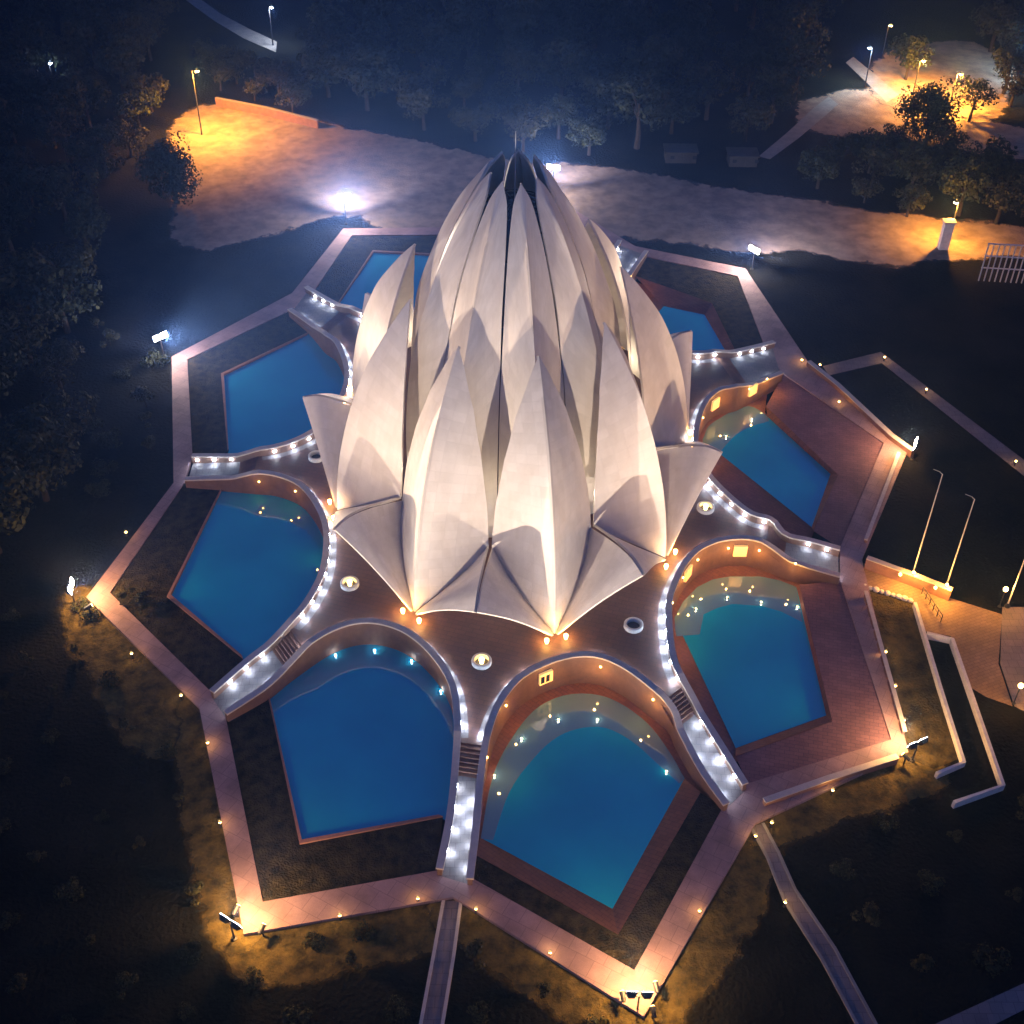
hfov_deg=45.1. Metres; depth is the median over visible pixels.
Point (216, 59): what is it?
leafy tree
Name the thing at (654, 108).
leafy tree
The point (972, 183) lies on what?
leafy tree
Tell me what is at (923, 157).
leafy tree
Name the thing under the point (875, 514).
balustrade
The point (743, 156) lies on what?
hut
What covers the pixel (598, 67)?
leafy tree
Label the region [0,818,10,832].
shrub
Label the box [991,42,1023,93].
leafy tree
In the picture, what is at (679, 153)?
hut
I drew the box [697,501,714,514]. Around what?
ring lamp
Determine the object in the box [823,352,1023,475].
path
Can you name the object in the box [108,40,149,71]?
leafy tree
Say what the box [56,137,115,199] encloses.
leafy tree
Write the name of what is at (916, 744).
flood light
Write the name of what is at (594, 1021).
shrub
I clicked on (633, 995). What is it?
flood light
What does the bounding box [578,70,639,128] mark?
leafy tree
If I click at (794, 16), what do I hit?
leafy tree
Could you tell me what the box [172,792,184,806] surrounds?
shrub
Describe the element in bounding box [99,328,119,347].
shrub
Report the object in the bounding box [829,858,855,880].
shrub
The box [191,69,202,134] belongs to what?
street lamp
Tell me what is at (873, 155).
leafy tree
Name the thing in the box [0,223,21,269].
leafy tree
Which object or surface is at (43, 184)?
leafy tree
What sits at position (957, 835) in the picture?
shrub
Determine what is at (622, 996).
spot post
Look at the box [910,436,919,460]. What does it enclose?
flood light
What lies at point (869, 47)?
street lamp
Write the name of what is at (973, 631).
entrance ramp
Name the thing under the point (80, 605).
shrub
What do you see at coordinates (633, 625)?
ring lamp
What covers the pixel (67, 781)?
shrub
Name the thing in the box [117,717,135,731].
shrub
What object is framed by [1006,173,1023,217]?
leafy tree
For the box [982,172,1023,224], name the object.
leafy tree
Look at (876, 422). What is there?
wall
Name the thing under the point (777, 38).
leafy tree
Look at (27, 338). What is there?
leafy tree
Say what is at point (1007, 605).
mast
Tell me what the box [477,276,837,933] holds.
pool basin
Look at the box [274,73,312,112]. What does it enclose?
leafy tree
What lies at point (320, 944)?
shrub
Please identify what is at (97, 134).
leafy tree
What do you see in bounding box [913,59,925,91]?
street lamp
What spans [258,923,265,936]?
spot post
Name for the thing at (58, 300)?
leafy tree
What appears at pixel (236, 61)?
leafy tree
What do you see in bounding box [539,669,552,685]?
lit window
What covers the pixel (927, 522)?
mast
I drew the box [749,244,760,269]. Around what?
flood light
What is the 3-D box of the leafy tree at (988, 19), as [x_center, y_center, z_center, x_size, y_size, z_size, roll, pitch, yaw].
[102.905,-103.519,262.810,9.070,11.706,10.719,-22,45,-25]
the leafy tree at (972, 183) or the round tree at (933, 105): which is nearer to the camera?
the leafy tree at (972, 183)
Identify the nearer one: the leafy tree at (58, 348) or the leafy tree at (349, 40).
the leafy tree at (58, 348)
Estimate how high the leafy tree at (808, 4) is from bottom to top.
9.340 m
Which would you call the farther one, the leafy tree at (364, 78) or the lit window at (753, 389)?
the leafy tree at (364, 78)
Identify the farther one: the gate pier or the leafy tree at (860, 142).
the leafy tree at (860, 142)
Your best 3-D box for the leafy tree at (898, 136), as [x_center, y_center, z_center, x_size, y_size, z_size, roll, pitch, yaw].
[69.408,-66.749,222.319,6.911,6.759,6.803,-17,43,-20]
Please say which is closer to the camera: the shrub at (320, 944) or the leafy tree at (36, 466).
the shrub at (320, 944)
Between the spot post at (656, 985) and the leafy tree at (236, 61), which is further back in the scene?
the leafy tree at (236, 61)
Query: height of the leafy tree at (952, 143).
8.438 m
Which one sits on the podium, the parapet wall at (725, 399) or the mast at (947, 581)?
the parapet wall at (725, 399)
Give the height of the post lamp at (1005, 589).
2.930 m
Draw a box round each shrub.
[0,606,21,621]
[0,757,13,774]
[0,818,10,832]
[0,911,20,930]
[5,972,27,993]
[26,850,46,861]
[40,728,58,743]
[53,876,85,902]
[60,776,70,786]
[70,596,89,613]
[70,644,83,656]
[77,413,104,433]
[79,603,102,620]
[83,478,111,497]
[89,317,104,327]
[90,427,122,448]
[90,457,117,477]
[97,669,120,687]
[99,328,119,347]
[112,367,131,379]
[115,971,138,999]
[116,591,127,604]
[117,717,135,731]
[126,587,135,596]
[129,384,154,406]
[132,835,145,848]
[134,591,145,602]
[138,603,148,614]
[139,347,170,368]
[140,435,155,449]
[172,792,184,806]
[177,939,203,965]
[183,880,204,906]
[241,966,265,989]
[280,1004,313,1023]
[302,931,322,950]
[309,934,327,951]
[344,950,362,970]
[350,919,376,942]
[382,994,409,1023]
[464,938,485,969]
[466,1000,491,1023]
[535,981,550,998]
[583,1013,609,1023]
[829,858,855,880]
[850,901,881,926]
[871,810,899,833]
[910,953,934,972]
[917,869,945,896]
[946,829,962,842]
[972,942,1012,977]
[1004,887,1023,902]
[1015,793,1023,819]
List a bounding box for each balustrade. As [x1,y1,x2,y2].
[864,452,900,542]
[864,591,906,733]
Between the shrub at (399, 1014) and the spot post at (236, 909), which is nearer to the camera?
the shrub at (399, 1014)
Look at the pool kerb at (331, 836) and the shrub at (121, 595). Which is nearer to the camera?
the pool kerb at (331, 836)
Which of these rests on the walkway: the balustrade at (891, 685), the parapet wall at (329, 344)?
the balustrade at (891, 685)
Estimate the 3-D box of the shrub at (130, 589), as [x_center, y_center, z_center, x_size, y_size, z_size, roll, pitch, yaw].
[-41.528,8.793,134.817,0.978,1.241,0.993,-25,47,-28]
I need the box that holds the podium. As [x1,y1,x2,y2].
[189,246,837,883]
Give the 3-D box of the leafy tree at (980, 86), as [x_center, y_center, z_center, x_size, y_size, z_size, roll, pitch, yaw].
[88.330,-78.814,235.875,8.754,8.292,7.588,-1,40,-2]
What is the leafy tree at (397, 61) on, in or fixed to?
on the ground at (951, 333)
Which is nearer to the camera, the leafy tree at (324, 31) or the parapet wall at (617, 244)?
the parapet wall at (617, 244)
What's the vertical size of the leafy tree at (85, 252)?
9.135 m
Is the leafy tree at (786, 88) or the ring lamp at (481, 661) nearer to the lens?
the ring lamp at (481, 661)
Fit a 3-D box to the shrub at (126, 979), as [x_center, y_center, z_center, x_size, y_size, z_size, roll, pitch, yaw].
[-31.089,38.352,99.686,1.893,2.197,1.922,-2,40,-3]
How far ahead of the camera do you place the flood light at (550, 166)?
208.89 m
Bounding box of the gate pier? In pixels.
[937,218,956,249]
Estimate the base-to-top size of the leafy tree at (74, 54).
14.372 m
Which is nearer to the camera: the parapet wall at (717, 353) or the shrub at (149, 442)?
the shrub at (149, 442)
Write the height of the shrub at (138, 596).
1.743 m
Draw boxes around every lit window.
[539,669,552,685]
[683,564,692,581]
[711,397,719,410]
[733,545,747,556]
[748,383,757,396]
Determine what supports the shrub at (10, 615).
on the ground at (951, 333)
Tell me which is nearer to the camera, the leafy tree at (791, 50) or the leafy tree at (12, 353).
the leafy tree at (12, 353)
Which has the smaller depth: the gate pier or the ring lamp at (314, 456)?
the ring lamp at (314, 456)
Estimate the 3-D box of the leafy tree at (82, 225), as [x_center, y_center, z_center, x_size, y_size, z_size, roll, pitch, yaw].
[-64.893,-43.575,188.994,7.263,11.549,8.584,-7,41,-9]
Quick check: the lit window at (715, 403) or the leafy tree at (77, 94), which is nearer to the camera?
the lit window at (715, 403)
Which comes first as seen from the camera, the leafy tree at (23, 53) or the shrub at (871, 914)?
the shrub at (871, 914)
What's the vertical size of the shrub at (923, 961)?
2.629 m
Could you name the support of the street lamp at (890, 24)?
on the sandy clearing
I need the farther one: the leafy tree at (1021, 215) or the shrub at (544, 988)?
the leafy tree at (1021, 215)
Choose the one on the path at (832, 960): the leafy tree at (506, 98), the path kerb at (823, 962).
the path kerb at (823, 962)
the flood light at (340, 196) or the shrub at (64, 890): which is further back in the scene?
the flood light at (340, 196)
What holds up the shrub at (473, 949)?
on the dry grass verge
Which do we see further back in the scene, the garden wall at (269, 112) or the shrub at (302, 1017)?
the garden wall at (269, 112)
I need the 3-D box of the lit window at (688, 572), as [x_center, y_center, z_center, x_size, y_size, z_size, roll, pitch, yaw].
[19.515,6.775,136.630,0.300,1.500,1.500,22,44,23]
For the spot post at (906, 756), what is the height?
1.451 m
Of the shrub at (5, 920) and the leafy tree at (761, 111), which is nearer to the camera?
the shrub at (5, 920)
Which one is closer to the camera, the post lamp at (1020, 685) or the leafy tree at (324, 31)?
the post lamp at (1020, 685)
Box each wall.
[184,470,329,698]
[191,308,349,462]
[215,97,318,128]
[224,618,460,875]
[304,286,414,317]
[466,651,729,884]
[614,240,621,250]
[628,250,775,359]
[665,535,840,790]
[692,371,839,556]
[762,754,899,805]
[806,360,913,457]
[864,555,952,600]
[912,602,965,778]
[927,631,1004,808]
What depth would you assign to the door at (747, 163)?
220.41 m
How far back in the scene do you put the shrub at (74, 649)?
127.85 m
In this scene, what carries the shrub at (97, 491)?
on the ground at (951, 333)
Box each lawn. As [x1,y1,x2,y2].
[111,235,762,969]
[870,591,957,768]
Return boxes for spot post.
[84,603,92,613]
[232,904,240,917]
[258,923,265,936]
[619,990,625,1002]
[650,1005,656,1018]
[653,981,659,992]
[902,752,910,764]
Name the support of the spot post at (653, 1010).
on the dry grass verge
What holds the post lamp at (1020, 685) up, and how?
on the forecourt
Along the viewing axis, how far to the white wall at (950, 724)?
124.17 m
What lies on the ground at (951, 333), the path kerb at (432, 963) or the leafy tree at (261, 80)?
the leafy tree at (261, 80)
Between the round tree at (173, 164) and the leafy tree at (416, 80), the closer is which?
the round tree at (173, 164)
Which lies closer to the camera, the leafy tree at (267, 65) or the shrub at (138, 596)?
the shrub at (138, 596)
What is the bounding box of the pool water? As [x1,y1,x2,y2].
[172,253,829,908]
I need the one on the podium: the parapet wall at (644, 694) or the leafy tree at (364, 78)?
the parapet wall at (644, 694)
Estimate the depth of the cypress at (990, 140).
219.60 m
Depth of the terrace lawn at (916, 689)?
126.83 m
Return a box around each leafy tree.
[0,17,54,88]
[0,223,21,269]
[0,247,53,321]
[0,300,62,362]
[0,332,28,417]
[0,415,83,501]
[0,442,46,553]
[4,387,97,458]
[6,253,103,333]
[14,160,99,224]
[18,337,84,388]
[21,33,60,73]
[21,85,75,148]
[28,240,96,299]
[32,114,85,162]
[39,18,96,77]
[46,69,111,131]
[54,66,109,112]
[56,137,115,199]
[61,188,110,260]
[64,121,124,178]
[90,27,145,92]
[103,116,148,157]
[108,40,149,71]
[109,81,161,128]
[116,9,167,60]
[120,70,170,111]
[127,0,180,37]
[199,52,226,82]
[204,57,235,90]
[214,44,240,74]
[218,54,249,83]
[235,49,271,75]
[242,72,268,100]
[253,57,279,85]
[265,57,295,95]
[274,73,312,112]
[289,76,312,101]
[294,20,342,55]
[296,40,354,97]
[327,32,373,70]
[329,43,397,110]
[361,42,404,92]
[386,60,449,111]
[395,85,451,130]
[448,99,501,141]
[450,67,485,107]
[483,81,530,124]
[496,98,552,152]
[535,93,582,139]
[536,36,592,105]
[552,16,598,74]
[565,113,612,155]
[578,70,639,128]
[580,51,624,86]
[606,69,676,149]
[618,32,683,109]
[657,78,702,133]
[674,60,740,119]
[726,92,777,141]
[749,65,803,123]
[766,28,831,100]
[767,29,807,70]
[777,2,832,41]
[789,0,835,33]
[796,145,844,188]
[813,145,840,162]
[825,131,861,160]
[851,127,893,172]
[851,143,898,187]
[851,176,884,202]
[875,123,922,159]
[886,32,934,79]
[891,139,947,190]
[893,182,932,216]
[913,119,969,164]
[937,152,994,216]
[954,75,999,121]
[963,134,1010,175]
[968,0,1023,51]
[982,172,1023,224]
[990,159,1023,195]
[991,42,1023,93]
[992,10,1023,53]
[1000,68,1023,106]
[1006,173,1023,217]
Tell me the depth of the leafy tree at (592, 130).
219.57 m
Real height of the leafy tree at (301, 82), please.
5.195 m
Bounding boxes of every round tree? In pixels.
[131,129,202,206]
[890,76,964,145]
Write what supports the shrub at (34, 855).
on the ground at (951, 333)
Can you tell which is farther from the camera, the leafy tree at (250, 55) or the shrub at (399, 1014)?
the leafy tree at (250, 55)
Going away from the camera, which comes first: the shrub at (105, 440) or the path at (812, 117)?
the shrub at (105, 440)
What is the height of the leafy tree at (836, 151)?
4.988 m
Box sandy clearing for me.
[165,41,1023,268]
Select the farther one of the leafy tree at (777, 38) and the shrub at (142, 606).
the leafy tree at (777, 38)
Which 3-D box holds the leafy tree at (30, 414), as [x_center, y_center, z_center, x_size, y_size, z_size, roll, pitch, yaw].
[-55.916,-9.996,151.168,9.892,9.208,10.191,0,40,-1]
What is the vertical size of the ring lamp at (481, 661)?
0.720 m
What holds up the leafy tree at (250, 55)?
on the ground at (951, 333)
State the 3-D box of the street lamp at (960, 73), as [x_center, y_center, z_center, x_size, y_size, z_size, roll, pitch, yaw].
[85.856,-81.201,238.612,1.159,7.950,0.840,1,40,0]
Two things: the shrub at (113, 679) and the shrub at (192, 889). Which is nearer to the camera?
the shrub at (192, 889)
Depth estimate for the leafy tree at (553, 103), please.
224.64 m
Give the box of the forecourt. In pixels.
[1000,607,1023,710]
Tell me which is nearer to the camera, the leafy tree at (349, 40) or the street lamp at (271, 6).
the leafy tree at (349, 40)
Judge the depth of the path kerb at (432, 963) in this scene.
102.22 m
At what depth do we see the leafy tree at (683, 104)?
227.20 m
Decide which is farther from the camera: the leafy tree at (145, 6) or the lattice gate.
the leafy tree at (145, 6)
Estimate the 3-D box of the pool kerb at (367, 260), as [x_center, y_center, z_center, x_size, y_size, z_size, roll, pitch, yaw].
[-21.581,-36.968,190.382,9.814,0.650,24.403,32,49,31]
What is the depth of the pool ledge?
124.42 m
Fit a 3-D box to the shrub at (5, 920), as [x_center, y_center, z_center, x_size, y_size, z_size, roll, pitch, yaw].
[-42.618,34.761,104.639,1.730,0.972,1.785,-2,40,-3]
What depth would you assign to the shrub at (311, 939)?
103.45 m
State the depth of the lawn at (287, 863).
120.14 m
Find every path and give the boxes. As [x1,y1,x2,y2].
[187,0,276,51]
[423,901,458,1023]
[754,824,873,1023]
[760,97,837,158]
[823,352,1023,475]
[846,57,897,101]
[936,983,1023,1023]
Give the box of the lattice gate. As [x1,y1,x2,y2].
[978,243,1023,282]
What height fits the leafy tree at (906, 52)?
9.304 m
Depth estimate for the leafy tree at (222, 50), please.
248.55 m
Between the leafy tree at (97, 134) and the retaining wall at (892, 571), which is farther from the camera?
the leafy tree at (97, 134)
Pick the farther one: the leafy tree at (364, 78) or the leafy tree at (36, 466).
the leafy tree at (364, 78)
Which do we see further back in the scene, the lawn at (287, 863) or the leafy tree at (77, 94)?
the leafy tree at (77, 94)
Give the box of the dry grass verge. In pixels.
[56,584,955,1023]
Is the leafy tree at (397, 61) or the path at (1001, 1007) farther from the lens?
the leafy tree at (397, 61)
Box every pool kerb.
[167,489,242,659]
[221,332,307,450]
[268,697,442,844]
[339,250,429,302]
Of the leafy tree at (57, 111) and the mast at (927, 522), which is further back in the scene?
the leafy tree at (57, 111)
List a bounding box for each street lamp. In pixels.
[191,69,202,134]
[268,5,273,44]
[864,46,872,86]
[881,23,892,58]
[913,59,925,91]
[948,72,962,110]
[954,200,958,217]
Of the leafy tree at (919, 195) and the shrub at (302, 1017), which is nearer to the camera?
the shrub at (302, 1017)
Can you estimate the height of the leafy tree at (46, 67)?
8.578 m
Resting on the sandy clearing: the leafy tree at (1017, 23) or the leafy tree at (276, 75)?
the leafy tree at (1017, 23)
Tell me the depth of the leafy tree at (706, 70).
233.52 m
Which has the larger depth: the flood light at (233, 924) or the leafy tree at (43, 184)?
the leafy tree at (43, 184)
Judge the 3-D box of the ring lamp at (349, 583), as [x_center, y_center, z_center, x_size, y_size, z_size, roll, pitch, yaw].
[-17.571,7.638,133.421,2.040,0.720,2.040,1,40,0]
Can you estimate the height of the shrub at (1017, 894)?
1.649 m
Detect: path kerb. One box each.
[419,900,461,1023]
[751,823,877,1023]
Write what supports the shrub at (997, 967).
on the ground at (951, 333)
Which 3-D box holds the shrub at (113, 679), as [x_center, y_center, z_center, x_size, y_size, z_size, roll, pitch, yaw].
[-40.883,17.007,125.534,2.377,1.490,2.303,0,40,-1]
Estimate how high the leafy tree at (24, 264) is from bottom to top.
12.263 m
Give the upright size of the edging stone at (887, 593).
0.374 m
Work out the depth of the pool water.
125.77 m
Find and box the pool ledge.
[481,406,801,839]
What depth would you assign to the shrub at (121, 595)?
133.48 m
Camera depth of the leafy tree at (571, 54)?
235.00 m
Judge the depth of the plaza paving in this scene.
132.82 m
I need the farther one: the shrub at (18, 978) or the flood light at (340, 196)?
the flood light at (340, 196)
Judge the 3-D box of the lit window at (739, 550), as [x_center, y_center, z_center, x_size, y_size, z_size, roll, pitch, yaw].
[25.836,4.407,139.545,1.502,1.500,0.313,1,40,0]
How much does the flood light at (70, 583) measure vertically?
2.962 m
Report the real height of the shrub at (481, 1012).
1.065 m
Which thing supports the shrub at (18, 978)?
on the ground at (951, 333)
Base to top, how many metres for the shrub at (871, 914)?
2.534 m
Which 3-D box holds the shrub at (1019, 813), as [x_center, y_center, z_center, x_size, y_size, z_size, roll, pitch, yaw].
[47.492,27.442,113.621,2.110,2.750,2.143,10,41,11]
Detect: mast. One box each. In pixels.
[913,469,942,570]
[944,494,974,585]
[1004,561,1023,607]
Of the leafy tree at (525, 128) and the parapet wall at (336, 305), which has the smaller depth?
the parapet wall at (336, 305)
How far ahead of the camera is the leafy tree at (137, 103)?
226.26 m
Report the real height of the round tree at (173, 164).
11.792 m
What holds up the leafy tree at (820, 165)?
on the ground at (951, 333)
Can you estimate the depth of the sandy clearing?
212.38 m
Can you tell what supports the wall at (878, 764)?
on the dry grass verge
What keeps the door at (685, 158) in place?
in the hut at (679, 153)
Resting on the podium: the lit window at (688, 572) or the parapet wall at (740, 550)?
the parapet wall at (740, 550)
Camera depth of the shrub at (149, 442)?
154.39 m
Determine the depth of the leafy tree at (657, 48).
231.97 m
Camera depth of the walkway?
116.82 m
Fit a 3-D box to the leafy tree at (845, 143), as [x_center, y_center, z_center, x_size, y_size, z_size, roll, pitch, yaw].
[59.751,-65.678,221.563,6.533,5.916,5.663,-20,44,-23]
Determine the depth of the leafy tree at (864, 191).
208.22 m
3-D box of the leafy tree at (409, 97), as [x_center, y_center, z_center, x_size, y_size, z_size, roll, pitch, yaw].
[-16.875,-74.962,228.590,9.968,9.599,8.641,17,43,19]
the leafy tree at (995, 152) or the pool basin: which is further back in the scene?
the leafy tree at (995, 152)
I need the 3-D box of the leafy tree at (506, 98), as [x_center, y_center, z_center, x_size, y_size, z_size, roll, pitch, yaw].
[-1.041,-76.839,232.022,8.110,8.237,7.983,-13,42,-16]
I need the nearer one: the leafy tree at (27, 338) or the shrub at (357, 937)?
the shrub at (357, 937)
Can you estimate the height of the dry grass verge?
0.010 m
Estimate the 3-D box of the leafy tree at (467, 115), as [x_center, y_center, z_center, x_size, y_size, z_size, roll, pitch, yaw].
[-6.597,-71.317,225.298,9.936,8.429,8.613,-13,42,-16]
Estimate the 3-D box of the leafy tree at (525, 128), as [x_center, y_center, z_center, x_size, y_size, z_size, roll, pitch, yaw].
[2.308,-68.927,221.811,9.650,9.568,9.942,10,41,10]
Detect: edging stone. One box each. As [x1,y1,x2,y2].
[873,586,879,592]
[884,590,890,595]
[901,595,907,600]
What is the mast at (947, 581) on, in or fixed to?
on the ground at (951, 333)
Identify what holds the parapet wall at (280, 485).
attached to the podium
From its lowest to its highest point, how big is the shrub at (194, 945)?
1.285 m
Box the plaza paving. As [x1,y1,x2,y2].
[736,375,890,782]
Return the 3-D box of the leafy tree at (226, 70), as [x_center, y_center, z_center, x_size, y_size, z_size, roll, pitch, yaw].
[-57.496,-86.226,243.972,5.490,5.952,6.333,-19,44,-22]
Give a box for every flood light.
[65,576,76,604]
[153,331,167,357]
[219,913,242,941]
[337,193,350,224]
[547,164,559,176]
[625,991,653,1009]
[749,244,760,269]
[907,737,927,762]
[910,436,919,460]
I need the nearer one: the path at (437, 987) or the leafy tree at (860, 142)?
the path at (437, 987)
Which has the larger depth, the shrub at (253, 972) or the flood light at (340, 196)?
the flood light at (340, 196)
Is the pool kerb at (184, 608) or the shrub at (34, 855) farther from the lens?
the pool kerb at (184, 608)
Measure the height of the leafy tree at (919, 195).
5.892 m
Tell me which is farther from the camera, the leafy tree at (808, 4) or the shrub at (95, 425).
the leafy tree at (808, 4)
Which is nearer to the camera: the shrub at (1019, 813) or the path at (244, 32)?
the shrub at (1019, 813)
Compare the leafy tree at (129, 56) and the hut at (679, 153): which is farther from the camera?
the leafy tree at (129, 56)
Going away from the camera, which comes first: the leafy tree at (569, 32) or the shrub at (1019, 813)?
the shrub at (1019, 813)
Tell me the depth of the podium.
130.01 m
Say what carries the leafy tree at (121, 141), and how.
on the ground at (951, 333)
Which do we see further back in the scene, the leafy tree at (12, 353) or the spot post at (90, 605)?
the leafy tree at (12, 353)
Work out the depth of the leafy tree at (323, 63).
237.34 m
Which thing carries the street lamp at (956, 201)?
on the sandy clearing
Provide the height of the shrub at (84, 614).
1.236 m
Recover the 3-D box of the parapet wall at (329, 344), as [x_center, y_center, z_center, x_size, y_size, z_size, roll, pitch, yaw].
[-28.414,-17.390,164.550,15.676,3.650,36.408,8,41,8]
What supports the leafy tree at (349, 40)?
on the ground at (951, 333)
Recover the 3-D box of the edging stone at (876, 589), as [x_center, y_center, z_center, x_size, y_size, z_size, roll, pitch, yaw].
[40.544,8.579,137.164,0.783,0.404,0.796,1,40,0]
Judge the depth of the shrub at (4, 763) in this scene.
117.09 m
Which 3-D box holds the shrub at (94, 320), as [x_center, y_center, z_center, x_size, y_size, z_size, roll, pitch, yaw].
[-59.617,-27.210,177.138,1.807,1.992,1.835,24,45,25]
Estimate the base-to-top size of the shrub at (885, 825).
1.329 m
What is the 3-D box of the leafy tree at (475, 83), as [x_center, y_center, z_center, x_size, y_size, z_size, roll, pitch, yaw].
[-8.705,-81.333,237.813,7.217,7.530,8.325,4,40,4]
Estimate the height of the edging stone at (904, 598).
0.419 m
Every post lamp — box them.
[998,587,1007,607]
[1012,683,1023,704]
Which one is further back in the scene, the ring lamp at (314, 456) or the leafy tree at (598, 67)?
the leafy tree at (598, 67)
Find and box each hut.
[663,143,698,162]
[726,147,759,166]
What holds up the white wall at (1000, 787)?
on the ground at (951, 333)
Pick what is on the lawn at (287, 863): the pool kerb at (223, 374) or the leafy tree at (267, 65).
the pool kerb at (223, 374)
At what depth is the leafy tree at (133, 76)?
233.06 m
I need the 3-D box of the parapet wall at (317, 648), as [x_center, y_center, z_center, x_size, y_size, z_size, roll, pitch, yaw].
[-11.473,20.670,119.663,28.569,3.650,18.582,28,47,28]
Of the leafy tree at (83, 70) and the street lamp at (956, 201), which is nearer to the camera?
the street lamp at (956, 201)
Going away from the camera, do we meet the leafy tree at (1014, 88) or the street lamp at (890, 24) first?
the leafy tree at (1014, 88)
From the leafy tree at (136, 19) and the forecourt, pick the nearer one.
the forecourt
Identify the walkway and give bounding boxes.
[86,210,907,1017]
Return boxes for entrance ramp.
[864,563,1011,705]
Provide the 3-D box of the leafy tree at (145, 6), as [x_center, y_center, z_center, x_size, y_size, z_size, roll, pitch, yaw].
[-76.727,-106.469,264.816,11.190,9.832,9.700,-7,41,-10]
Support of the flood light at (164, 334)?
on the ground at (951, 333)
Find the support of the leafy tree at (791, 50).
on the ground at (951, 333)
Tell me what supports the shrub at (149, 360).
on the ground at (951, 333)
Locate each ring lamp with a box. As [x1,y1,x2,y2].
[308,450,321,462]
[340,576,358,591]
[472,653,491,669]
[624,617,642,633]
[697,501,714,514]
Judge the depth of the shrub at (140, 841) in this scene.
110.08 m
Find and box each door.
[683,154,688,162]
[745,158,750,166]
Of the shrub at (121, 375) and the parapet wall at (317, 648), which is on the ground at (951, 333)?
the shrub at (121, 375)
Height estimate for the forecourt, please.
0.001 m
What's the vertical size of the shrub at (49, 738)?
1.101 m
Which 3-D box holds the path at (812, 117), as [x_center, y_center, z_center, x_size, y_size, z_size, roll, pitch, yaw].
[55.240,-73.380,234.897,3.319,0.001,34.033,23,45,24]
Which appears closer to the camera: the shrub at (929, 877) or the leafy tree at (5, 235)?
the shrub at (929, 877)
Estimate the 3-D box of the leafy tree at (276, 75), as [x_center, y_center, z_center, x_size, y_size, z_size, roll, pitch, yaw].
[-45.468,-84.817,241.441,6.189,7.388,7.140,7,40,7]
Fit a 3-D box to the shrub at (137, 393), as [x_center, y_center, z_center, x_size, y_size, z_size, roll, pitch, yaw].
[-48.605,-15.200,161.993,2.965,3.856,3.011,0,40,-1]
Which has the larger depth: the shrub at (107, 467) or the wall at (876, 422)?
the wall at (876, 422)
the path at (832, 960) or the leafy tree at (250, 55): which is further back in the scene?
the leafy tree at (250, 55)
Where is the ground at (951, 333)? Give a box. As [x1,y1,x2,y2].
[0,0,1023,1023]
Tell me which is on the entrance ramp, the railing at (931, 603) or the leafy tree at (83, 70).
the railing at (931, 603)
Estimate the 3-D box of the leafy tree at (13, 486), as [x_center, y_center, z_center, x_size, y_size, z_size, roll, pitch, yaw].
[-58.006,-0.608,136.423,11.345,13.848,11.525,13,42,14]
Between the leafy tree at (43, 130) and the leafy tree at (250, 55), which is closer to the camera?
the leafy tree at (43, 130)
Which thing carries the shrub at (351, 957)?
on the dry grass verge
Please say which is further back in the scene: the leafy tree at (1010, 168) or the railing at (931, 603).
the leafy tree at (1010, 168)
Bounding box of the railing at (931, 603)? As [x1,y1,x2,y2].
[921,587,942,621]

